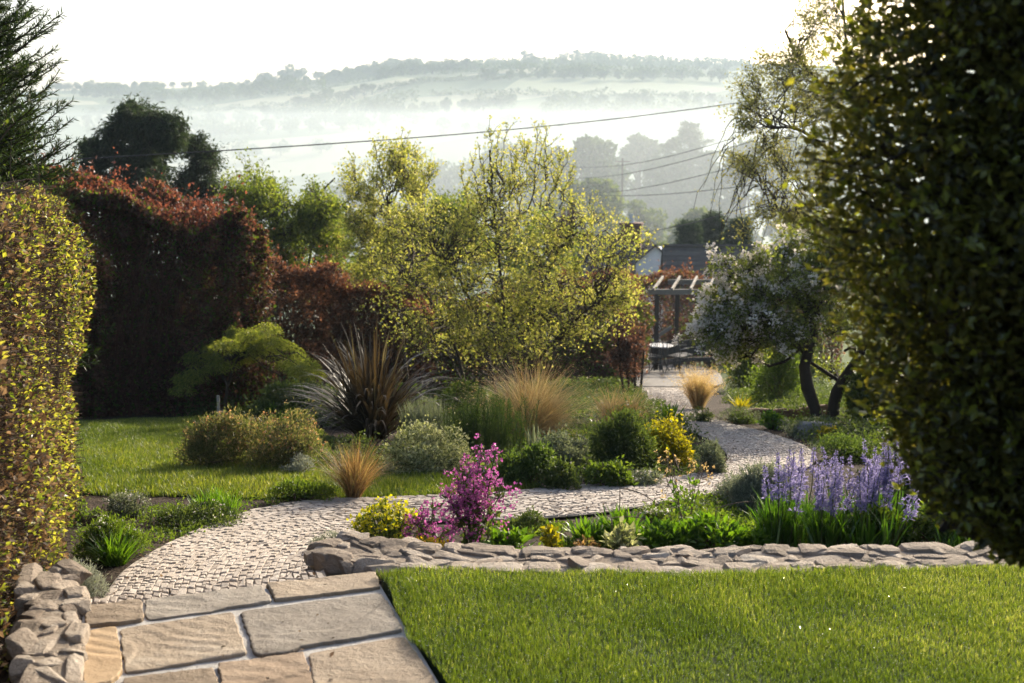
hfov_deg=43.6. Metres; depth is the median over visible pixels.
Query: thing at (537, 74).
hill tree
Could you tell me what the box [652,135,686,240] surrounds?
fir tree
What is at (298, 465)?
silver plant
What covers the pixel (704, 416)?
plant
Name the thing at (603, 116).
hill tree
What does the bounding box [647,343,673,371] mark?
garden table
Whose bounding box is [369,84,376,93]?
hill tree
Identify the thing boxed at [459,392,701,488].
ground cover
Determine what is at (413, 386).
evergreen shrub
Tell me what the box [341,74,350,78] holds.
hill tree
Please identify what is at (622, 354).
copper shrub
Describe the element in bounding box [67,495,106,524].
plant
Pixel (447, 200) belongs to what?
leafy tree
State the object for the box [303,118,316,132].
hill tree
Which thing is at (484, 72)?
hill tree
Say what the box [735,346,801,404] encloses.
clipped shrub
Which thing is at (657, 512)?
plant
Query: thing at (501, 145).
broad tree
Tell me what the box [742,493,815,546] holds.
strap leaved plant
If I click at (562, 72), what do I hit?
hill tree
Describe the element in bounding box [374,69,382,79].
hill tree
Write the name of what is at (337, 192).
broad tree
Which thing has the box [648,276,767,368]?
pergola
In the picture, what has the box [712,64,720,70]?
hill tree
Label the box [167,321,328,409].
maple tree
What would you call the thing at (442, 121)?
hill tree
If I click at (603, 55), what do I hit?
field hedge
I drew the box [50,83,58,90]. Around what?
hill tree
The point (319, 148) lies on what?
hill tree
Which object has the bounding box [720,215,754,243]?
conifer
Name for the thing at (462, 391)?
evergreen shrub
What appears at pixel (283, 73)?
hill tree
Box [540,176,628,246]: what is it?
broad tree
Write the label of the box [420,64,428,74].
hill tree
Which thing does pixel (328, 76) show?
hill tree
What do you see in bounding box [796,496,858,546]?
strap leaved plant
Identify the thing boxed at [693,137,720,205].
fir tree
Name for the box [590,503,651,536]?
leafy plant
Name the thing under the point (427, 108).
hill tree
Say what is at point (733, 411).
plant
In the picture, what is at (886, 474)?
camassia plant
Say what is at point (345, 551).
stone wall
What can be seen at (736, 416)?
plant
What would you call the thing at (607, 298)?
pear tree
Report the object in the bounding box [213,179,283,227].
broad tree
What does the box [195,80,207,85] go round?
hill tree
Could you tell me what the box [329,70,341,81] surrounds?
hill tree
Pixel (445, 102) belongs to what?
hill tree
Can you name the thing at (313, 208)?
apple tree
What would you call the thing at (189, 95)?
hill tree
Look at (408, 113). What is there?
hill tree
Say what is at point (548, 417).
tan grass
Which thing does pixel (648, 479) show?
leafy plant
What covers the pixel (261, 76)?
hill tree
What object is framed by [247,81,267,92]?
hill tree
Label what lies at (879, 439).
mixed shrub
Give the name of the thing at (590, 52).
hill tree
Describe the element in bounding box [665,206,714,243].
broad tree
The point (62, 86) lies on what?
hill tree
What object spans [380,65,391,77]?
hill tree
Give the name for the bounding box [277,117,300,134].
hill tree
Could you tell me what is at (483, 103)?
hill tree
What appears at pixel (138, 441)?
lawn grass
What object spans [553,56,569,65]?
hill tree
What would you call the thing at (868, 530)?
camassia plant
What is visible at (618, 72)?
hill tree
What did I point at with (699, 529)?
leafy plant
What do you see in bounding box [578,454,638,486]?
leafy plant
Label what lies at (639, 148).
broad tree
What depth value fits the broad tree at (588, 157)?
180.11 m
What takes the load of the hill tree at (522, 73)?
on the ground at (456, 147)
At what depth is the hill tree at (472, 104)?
902.22 m
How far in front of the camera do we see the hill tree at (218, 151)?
658.49 m
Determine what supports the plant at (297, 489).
on the ground at (456, 147)
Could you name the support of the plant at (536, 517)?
on the ground at (456, 147)
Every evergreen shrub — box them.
[233,373,330,420]
[305,372,442,427]
[430,372,502,415]
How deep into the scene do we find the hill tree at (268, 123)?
785.55 m
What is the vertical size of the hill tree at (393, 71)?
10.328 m
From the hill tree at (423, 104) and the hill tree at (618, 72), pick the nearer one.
the hill tree at (423, 104)
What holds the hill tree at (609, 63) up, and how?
on the ground at (456, 147)
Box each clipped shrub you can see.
[718,350,765,390]
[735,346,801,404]
[838,355,890,424]
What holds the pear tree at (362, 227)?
on the ground at (456, 147)
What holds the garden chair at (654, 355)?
on the patio paving
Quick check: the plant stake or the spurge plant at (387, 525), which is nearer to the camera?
the spurge plant at (387, 525)
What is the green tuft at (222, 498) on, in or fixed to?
on the ground at (456, 147)
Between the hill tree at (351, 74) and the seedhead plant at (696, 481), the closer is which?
the seedhead plant at (696, 481)
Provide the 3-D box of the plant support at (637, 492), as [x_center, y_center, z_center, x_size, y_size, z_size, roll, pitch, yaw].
[0.943,1.186,9.282,0.338,0.273,0.007,-1,9,-8]
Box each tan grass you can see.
[448,347,629,442]
[566,376,664,420]
[661,362,730,409]
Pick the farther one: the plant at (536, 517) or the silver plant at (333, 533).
the plant at (536, 517)
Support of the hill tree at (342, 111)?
on the ground at (456, 147)
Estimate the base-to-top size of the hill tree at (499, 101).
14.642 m
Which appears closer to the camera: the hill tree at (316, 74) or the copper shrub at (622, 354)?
the copper shrub at (622, 354)
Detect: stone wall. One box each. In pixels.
[2,559,92,682]
[302,529,1022,580]
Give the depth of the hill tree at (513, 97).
915.68 m
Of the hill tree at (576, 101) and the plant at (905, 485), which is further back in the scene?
the hill tree at (576, 101)
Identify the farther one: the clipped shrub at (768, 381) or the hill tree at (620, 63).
the hill tree at (620, 63)
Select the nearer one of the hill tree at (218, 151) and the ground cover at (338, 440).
the ground cover at (338, 440)
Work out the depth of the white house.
67.13 m
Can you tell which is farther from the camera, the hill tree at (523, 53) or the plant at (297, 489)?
the hill tree at (523, 53)
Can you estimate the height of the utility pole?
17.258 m
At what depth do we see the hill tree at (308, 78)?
1333.68 m
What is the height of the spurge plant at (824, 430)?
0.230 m
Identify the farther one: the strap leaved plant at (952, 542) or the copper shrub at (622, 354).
the copper shrub at (622, 354)
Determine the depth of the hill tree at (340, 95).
1061.08 m
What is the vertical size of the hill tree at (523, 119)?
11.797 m
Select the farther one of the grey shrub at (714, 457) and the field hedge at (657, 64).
the field hedge at (657, 64)
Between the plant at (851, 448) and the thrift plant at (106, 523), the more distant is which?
the plant at (851, 448)
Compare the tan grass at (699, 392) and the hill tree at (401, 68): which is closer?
the tan grass at (699, 392)
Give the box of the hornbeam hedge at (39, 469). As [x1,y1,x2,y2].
[0,113,97,682]
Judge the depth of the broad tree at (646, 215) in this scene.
134.80 m
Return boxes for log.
[735,404,827,419]
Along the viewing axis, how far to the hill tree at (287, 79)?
1193.92 m
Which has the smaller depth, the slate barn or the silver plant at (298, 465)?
the silver plant at (298, 465)
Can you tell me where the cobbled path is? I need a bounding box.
[81,386,814,618]
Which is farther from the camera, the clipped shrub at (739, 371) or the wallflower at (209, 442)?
the clipped shrub at (739, 371)
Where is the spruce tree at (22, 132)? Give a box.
[0,0,102,370]
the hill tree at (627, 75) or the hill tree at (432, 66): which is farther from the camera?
the hill tree at (432, 66)
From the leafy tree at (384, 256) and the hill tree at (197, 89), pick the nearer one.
the leafy tree at (384, 256)
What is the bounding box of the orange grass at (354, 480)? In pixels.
[305,431,398,497]
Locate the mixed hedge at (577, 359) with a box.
[367,272,656,391]
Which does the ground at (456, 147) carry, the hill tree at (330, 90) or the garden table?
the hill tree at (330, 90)
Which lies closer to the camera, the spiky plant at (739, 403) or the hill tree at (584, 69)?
the spiky plant at (739, 403)
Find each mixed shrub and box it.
[759,326,835,391]
[840,312,932,425]
[860,363,939,460]
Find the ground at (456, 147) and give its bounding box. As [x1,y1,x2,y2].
[0,59,973,682]
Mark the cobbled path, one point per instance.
(182, 571)
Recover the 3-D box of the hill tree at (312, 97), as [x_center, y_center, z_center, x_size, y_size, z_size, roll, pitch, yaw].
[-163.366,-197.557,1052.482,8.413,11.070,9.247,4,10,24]
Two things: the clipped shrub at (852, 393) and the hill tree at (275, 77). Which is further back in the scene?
the hill tree at (275, 77)
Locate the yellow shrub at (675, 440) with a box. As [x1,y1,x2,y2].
[640,409,699,469]
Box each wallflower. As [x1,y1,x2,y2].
[168,405,265,468]
[225,396,342,471]
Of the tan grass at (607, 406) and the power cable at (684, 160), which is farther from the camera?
the power cable at (684, 160)
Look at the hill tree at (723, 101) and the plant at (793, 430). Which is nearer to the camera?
the plant at (793, 430)
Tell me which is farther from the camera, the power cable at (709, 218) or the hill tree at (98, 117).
the hill tree at (98, 117)
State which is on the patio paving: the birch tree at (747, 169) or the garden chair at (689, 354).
the garden chair at (689, 354)
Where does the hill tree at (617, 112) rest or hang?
on the ground at (456, 147)
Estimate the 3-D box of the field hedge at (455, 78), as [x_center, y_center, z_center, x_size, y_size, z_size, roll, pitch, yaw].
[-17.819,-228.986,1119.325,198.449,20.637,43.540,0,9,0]
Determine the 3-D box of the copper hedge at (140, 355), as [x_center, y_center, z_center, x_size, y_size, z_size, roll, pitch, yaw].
[-5.680,-0.786,18.311,4.533,4.779,3.494,-5,11,-29]
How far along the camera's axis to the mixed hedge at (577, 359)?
29.61 m
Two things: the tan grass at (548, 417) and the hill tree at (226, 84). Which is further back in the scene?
the hill tree at (226, 84)
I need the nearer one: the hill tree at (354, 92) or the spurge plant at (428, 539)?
the spurge plant at (428, 539)
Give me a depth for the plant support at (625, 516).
8.21 m
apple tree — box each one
[210,147,377,379]
[672,208,887,420]
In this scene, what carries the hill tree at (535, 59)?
on the ground at (456, 147)
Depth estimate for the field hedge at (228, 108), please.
1057.73 m
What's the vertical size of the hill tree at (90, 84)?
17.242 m
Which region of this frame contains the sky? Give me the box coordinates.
[0,0,944,91]
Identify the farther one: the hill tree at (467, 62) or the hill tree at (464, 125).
the hill tree at (467, 62)
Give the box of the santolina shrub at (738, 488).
[711,457,805,512]
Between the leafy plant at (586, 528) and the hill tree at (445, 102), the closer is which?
the leafy plant at (586, 528)
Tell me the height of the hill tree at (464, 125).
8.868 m
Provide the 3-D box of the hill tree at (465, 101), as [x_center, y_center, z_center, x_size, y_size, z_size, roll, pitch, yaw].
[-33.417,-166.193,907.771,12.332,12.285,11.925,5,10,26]
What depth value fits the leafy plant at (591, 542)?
8.10 m
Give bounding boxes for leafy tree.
[272,219,356,311]
[350,233,438,293]
[358,182,510,311]
[489,204,584,296]
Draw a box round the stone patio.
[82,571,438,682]
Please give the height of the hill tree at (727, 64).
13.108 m
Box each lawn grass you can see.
[67,414,540,499]
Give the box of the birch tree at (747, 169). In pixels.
[693,0,912,309]
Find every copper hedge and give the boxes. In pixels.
[12,147,281,417]
[185,244,441,390]
[553,253,844,365]
[580,263,644,375]
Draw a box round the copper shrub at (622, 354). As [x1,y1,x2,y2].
[596,303,649,394]
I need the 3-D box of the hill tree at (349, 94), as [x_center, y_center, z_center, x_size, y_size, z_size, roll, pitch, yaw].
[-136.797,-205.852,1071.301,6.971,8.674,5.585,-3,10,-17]
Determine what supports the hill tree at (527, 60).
on the ground at (456, 147)
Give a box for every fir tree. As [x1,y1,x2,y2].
[638,149,665,236]
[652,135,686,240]
[671,120,707,219]
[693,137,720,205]
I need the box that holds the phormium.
[273,312,465,438]
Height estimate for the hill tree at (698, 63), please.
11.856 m
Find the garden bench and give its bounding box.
[651,339,739,369]
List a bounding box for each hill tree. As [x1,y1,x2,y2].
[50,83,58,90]
[59,82,69,90]
[63,82,73,90]
[72,82,79,90]
[79,90,86,96]
[81,86,91,94]
[87,80,101,86]
[94,114,107,123]
[103,84,117,93]
[106,96,123,105]
[115,84,124,93]
[139,93,150,103]
[157,94,166,103]
[176,95,182,102]
[180,111,200,120]
[184,93,192,101]
[189,143,225,157]
[192,86,199,93]
[193,128,204,135]
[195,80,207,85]
[198,90,211,101]
[220,82,233,90]
[226,138,263,161]
[237,84,249,94]
[242,88,259,98]
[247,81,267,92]
[255,72,268,80]
[258,105,272,118]
[259,77,273,92]
[260,118,275,134]
[268,75,280,81]
[270,138,291,154]
[277,75,300,89]
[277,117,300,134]
[279,70,294,77]
[281,103,301,118]
[282,63,307,75]
[293,72,303,79]
[293,96,304,106]
[301,75,311,82]
[303,97,309,105]
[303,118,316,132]
[308,88,331,100]
[308,138,332,152]
[309,95,317,102]
[311,71,321,78]
[312,109,337,125]
[323,87,334,98]
[325,73,335,81]
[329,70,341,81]
[333,90,347,100]
[335,106,348,118]
[335,117,348,130]
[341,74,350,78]
[342,67,362,77]
[345,90,351,98]
[346,111,369,129]
[347,86,361,97]
[353,66,365,78]
[359,83,369,95]
[363,68,369,75]
[367,65,377,76]
[367,102,382,118]
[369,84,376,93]
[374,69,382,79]
[380,57,395,63]
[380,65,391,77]
[380,104,396,115]
[387,102,405,116]
[389,68,396,76]
[392,59,407,67]
[395,62,407,75]
[399,106,426,123]
[406,60,417,75]
[409,103,418,109]
[412,62,420,74]
[419,101,429,115]
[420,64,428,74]
[422,101,442,115]
[423,60,441,73]
[434,116,452,134]
[439,97,451,114]
[440,58,456,72]
[451,60,461,71]
[456,98,470,112]
[459,58,473,70]
[460,121,471,132]
[467,100,480,112]
[471,93,493,111]
[473,120,495,134]
[480,70,489,80]
[489,69,498,79]
[490,93,512,110]
[498,113,516,131]
[504,93,517,108]
[506,69,513,79]
[518,70,526,78]
[518,113,538,129]
[520,49,527,59]
[523,58,532,65]
[525,116,550,129]
[527,52,534,57]
[528,56,541,63]
[534,71,542,77]
[541,68,549,77]
[550,91,572,103]
[552,113,566,129]
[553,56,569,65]
[556,66,571,78]
[558,50,569,57]
[568,96,583,106]
[568,111,582,128]
[572,49,579,56]
[576,64,591,77]
[587,49,600,57]
[589,96,599,104]
[595,69,602,78]
[596,110,612,125]
[598,94,608,105]
[600,70,608,79]
[603,58,616,65]
[609,107,625,125]
[613,69,621,79]
[615,93,633,105]
[617,60,623,67]
[624,72,634,79]
[626,58,641,66]
[626,92,641,106]
[629,115,639,126]
[633,66,652,79]
[640,91,654,105]
[646,58,653,66]
[648,69,661,79]
[650,109,678,126]
[660,109,684,125]
[666,60,674,67]
[666,71,679,79]
[676,69,686,80]
[679,92,690,106]
[682,114,696,122]
[692,70,701,80]
[693,61,701,70]
[693,92,704,104]
[701,60,709,70]
[705,93,716,103]
[707,70,715,80]
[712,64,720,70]
[713,68,729,81]
[717,96,732,103]
[721,60,732,70]
[732,61,739,67]
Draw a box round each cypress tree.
[70,92,201,240]
[169,129,230,208]
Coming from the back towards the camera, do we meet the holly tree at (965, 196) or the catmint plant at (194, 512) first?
the catmint plant at (194, 512)
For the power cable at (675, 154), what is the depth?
70.36 m
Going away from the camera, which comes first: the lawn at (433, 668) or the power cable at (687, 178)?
the lawn at (433, 668)
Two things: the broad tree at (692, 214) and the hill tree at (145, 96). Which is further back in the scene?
the hill tree at (145, 96)
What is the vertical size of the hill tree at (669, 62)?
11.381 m
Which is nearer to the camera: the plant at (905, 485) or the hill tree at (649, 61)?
the plant at (905, 485)
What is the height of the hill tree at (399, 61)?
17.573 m
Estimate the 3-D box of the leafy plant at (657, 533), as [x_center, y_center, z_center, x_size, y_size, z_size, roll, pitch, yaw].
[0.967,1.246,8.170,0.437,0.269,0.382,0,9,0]
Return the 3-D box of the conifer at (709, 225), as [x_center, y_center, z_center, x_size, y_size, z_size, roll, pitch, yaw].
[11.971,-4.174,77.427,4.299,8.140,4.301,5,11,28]
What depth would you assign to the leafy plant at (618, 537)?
8.00 m
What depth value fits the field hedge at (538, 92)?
1016.19 m
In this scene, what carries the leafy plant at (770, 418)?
on the ground at (456, 147)
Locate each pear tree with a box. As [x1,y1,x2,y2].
[324,126,446,380]
[350,114,663,397]
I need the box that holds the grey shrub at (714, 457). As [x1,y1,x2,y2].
[693,436,730,472]
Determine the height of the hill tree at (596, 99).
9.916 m
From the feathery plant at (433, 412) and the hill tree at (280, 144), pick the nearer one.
the feathery plant at (433, 412)
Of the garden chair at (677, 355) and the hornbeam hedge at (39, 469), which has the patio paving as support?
the garden chair at (677, 355)
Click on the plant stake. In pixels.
(218, 403)
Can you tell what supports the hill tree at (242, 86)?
on the ground at (456, 147)
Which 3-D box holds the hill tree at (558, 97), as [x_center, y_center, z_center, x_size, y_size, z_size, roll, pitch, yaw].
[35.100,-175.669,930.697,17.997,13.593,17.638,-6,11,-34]
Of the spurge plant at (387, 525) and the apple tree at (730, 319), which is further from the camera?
the apple tree at (730, 319)
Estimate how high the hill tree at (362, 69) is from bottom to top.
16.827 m
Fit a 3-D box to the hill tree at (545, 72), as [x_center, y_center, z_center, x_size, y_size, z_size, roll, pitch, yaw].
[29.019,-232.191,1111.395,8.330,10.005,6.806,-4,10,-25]
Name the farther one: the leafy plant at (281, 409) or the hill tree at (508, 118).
the hill tree at (508, 118)
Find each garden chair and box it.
[640,341,663,372]
[665,340,689,371]
[671,337,695,370]
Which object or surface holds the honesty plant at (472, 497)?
on the ground at (456, 147)
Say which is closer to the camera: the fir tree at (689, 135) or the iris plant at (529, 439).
the iris plant at (529, 439)
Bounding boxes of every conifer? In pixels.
[672,218,704,243]
[698,206,727,243]
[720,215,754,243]
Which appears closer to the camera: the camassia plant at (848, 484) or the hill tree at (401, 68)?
the camassia plant at (848, 484)
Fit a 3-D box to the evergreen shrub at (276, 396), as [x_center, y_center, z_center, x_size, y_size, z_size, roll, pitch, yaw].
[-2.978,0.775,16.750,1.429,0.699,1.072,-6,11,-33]
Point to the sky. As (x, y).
(214, 42)
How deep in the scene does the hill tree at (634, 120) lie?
761.01 m
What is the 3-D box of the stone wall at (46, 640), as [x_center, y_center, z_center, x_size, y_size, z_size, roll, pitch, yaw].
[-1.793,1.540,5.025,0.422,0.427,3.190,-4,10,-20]
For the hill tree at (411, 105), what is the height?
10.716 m
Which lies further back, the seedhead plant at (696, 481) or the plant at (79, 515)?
the plant at (79, 515)
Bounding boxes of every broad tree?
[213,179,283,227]
[325,182,390,261]
[405,157,498,231]
[460,138,558,236]
[521,134,630,230]
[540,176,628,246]
[611,199,667,243]
[614,131,668,231]
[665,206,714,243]
[702,138,764,243]
[751,130,847,248]
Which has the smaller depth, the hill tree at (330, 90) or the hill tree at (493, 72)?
the hill tree at (330, 90)
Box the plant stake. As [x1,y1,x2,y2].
[217,395,219,413]
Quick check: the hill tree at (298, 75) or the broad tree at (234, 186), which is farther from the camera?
the hill tree at (298, 75)
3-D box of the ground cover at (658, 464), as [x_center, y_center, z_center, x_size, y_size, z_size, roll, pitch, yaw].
[0.794,1.103,18.822,3.591,2.784,16.532,1,9,5]
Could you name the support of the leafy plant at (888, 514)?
on the ground at (456, 147)
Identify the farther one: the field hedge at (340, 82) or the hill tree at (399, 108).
the field hedge at (340, 82)
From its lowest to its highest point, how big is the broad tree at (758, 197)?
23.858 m
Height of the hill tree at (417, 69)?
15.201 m
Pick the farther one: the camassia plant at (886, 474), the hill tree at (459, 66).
the hill tree at (459, 66)
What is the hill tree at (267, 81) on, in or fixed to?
on the ground at (456, 147)
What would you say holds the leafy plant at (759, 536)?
on the ground at (456, 147)
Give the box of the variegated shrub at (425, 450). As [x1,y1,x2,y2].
[376,412,482,473]
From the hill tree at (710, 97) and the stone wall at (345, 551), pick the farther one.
the hill tree at (710, 97)
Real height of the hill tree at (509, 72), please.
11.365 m
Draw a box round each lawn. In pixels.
[80,449,536,498]
[382,569,1023,682]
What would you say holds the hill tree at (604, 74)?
on the ground at (456, 147)
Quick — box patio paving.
[633,364,722,385]
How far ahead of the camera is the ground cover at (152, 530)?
9.09 m
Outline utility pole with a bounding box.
[615,158,629,214]
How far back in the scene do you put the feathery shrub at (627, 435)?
11.13 m
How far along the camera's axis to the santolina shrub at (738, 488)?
9.38 m
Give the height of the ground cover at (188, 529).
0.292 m
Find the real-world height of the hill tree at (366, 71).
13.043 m
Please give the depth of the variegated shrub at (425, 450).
11.34 m
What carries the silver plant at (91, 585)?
on the ground at (456, 147)
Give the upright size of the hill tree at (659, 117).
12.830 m
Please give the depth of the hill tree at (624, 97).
932.18 m
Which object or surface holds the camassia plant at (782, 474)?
on the ground at (456, 147)
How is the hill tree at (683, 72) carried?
on the ground at (456, 147)
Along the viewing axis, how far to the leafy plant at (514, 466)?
10.68 m
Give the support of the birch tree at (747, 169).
on the ground at (456, 147)
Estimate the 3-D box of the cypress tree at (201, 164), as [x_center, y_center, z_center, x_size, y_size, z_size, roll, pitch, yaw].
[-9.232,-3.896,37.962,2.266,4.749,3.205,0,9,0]
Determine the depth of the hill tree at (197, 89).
1310.42 m
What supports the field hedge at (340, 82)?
on the ground at (456, 147)
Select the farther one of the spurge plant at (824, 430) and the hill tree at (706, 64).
the hill tree at (706, 64)
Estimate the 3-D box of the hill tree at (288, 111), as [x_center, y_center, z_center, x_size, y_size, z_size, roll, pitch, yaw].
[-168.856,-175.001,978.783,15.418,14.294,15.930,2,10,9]
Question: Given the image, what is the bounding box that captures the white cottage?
[631,238,662,339]
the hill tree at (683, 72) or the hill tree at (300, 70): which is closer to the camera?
the hill tree at (683, 72)
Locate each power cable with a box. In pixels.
[60,92,805,160]
[548,176,815,195]
[549,136,840,192]
[550,122,810,177]
[564,101,844,166]
[639,171,847,232]
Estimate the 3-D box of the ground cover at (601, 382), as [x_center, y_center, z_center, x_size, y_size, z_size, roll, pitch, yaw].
[-1.352,0.865,23.966,6.120,2.792,16.308,3,10,18]
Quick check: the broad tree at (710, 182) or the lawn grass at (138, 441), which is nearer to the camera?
the lawn grass at (138, 441)
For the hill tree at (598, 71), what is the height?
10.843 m
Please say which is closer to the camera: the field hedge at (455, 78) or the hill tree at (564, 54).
the field hedge at (455, 78)
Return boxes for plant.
[65,554,113,598]
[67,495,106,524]
[67,510,159,564]
[100,486,153,518]
[146,498,250,533]
[260,400,301,421]
[266,475,345,502]
[279,450,318,472]
[304,525,338,544]
[346,494,430,538]
[396,397,456,435]
[396,496,460,542]
[416,535,448,546]
[437,433,521,543]
[441,387,540,457]
[481,525,535,549]
[486,435,566,484]
[506,505,552,534]
[524,424,549,446]
[531,454,586,489]
[534,423,595,471]
[538,522,562,546]
[558,515,610,546]
[573,534,600,547]
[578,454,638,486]
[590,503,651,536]
[601,515,646,550]
[631,465,665,486]
[633,502,671,521]
[634,516,698,549]
[654,449,714,524]
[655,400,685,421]
[675,509,743,549]
[678,405,714,421]
[711,520,776,546]
[714,403,761,423]
[728,407,757,423]
[729,390,758,408]
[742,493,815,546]
[750,450,809,546]
[756,408,788,429]
[776,446,837,524]
[786,419,826,436]
[787,456,856,547]
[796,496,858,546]
[805,447,916,539]
[811,427,884,463]
[815,425,838,439]
[829,446,904,516]
[835,467,919,546]
[836,501,921,545]
[849,437,918,545]
[860,422,935,510]
[894,499,964,543]
[922,523,972,546]
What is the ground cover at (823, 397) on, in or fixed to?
on the ground at (456, 147)
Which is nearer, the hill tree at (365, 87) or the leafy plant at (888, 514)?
the leafy plant at (888, 514)
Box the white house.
[543,208,643,338]
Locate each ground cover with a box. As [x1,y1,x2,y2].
[67,494,296,581]
[68,501,209,544]
[176,372,636,428]
[308,430,468,475]
[389,384,708,485]
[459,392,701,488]
[463,488,925,548]
[718,383,891,472]
[727,399,837,450]
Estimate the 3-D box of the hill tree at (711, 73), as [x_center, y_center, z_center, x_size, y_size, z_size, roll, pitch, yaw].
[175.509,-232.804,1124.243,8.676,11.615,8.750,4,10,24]
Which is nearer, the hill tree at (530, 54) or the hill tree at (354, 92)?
the hill tree at (354, 92)
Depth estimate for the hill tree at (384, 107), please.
885.14 m
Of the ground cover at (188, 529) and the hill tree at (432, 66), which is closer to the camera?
the ground cover at (188, 529)
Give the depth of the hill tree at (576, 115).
746.38 m
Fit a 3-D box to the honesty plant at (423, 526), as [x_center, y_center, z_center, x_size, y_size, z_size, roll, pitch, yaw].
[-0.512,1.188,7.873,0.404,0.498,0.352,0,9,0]
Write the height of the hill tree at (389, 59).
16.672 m
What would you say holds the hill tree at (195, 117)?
on the ground at (456, 147)
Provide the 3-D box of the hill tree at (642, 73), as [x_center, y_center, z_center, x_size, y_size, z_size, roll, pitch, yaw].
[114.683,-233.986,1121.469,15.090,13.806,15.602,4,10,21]
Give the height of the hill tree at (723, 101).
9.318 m
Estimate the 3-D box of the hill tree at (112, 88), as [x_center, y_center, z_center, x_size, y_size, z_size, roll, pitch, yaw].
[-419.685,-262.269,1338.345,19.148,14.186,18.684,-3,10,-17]
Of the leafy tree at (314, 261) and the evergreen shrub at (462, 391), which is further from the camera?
the leafy tree at (314, 261)
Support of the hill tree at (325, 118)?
on the ground at (456, 147)
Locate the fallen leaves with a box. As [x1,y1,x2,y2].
[112,395,809,680]
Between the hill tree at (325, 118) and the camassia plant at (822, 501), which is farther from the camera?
the hill tree at (325, 118)
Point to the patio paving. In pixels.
(655, 377)
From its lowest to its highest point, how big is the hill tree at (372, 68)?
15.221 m
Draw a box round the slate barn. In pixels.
[659,244,806,341]
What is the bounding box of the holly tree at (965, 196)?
[764,0,1023,568]
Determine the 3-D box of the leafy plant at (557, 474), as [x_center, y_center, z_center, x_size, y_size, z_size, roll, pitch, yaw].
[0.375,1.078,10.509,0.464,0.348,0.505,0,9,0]
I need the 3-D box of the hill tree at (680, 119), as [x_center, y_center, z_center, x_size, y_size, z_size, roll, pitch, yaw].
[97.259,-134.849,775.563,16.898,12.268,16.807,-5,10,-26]
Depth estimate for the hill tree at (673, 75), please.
1126.04 m
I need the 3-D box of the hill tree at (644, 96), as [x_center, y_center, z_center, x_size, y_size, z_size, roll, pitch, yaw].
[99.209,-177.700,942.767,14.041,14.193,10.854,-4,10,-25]
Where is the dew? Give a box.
[389,565,1023,682]
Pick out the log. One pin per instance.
(790, 412)
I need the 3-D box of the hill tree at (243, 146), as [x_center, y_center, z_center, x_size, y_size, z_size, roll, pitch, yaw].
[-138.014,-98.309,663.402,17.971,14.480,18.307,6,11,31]
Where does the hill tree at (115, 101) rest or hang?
on the ground at (456, 147)
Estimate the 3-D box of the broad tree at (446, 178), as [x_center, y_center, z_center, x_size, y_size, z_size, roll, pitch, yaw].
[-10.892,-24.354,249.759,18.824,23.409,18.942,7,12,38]
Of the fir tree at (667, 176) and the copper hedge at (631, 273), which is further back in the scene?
the fir tree at (667, 176)
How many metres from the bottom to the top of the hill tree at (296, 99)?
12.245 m
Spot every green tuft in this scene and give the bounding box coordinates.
[80,523,146,566]
[186,484,248,514]
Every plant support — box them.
[611,516,652,530]
[619,488,662,510]
[715,501,777,518]
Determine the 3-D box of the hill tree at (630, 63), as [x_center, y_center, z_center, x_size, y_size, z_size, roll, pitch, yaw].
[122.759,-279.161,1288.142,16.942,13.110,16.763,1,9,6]
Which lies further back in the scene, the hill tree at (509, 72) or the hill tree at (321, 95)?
the hill tree at (509, 72)
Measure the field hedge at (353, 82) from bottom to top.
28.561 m
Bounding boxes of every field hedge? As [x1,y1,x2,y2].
[82,94,320,113]
[91,86,249,97]
[153,70,417,96]
[194,77,318,89]
[296,72,427,85]
[376,69,596,90]
[429,86,750,99]
[437,61,748,77]
[483,53,750,63]
[484,58,749,70]
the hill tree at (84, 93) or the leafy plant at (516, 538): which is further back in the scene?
the hill tree at (84, 93)
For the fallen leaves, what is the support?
on the cobbled path
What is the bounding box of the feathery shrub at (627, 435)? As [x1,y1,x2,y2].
[578,396,667,473]
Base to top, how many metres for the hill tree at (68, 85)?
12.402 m
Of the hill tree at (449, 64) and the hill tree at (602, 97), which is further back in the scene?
the hill tree at (449, 64)
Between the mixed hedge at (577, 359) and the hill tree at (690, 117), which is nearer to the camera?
the mixed hedge at (577, 359)
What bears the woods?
on the ground at (456, 147)
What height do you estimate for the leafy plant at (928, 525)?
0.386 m
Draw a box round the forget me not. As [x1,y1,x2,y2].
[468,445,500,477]
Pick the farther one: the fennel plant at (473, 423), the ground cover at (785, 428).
the ground cover at (785, 428)
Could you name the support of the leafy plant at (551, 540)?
on the ground at (456, 147)
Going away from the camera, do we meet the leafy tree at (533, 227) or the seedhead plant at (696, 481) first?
the seedhead plant at (696, 481)
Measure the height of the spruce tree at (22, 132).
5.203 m
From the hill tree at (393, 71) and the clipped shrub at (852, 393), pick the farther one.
the hill tree at (393, 71)
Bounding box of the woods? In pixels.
[81,50,751,135]
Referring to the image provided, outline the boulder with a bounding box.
[796,421,833,436]
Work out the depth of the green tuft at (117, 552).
7.71 m
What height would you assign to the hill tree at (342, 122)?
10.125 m
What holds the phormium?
on the ground at (456, 147)
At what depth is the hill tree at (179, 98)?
1125.46 m

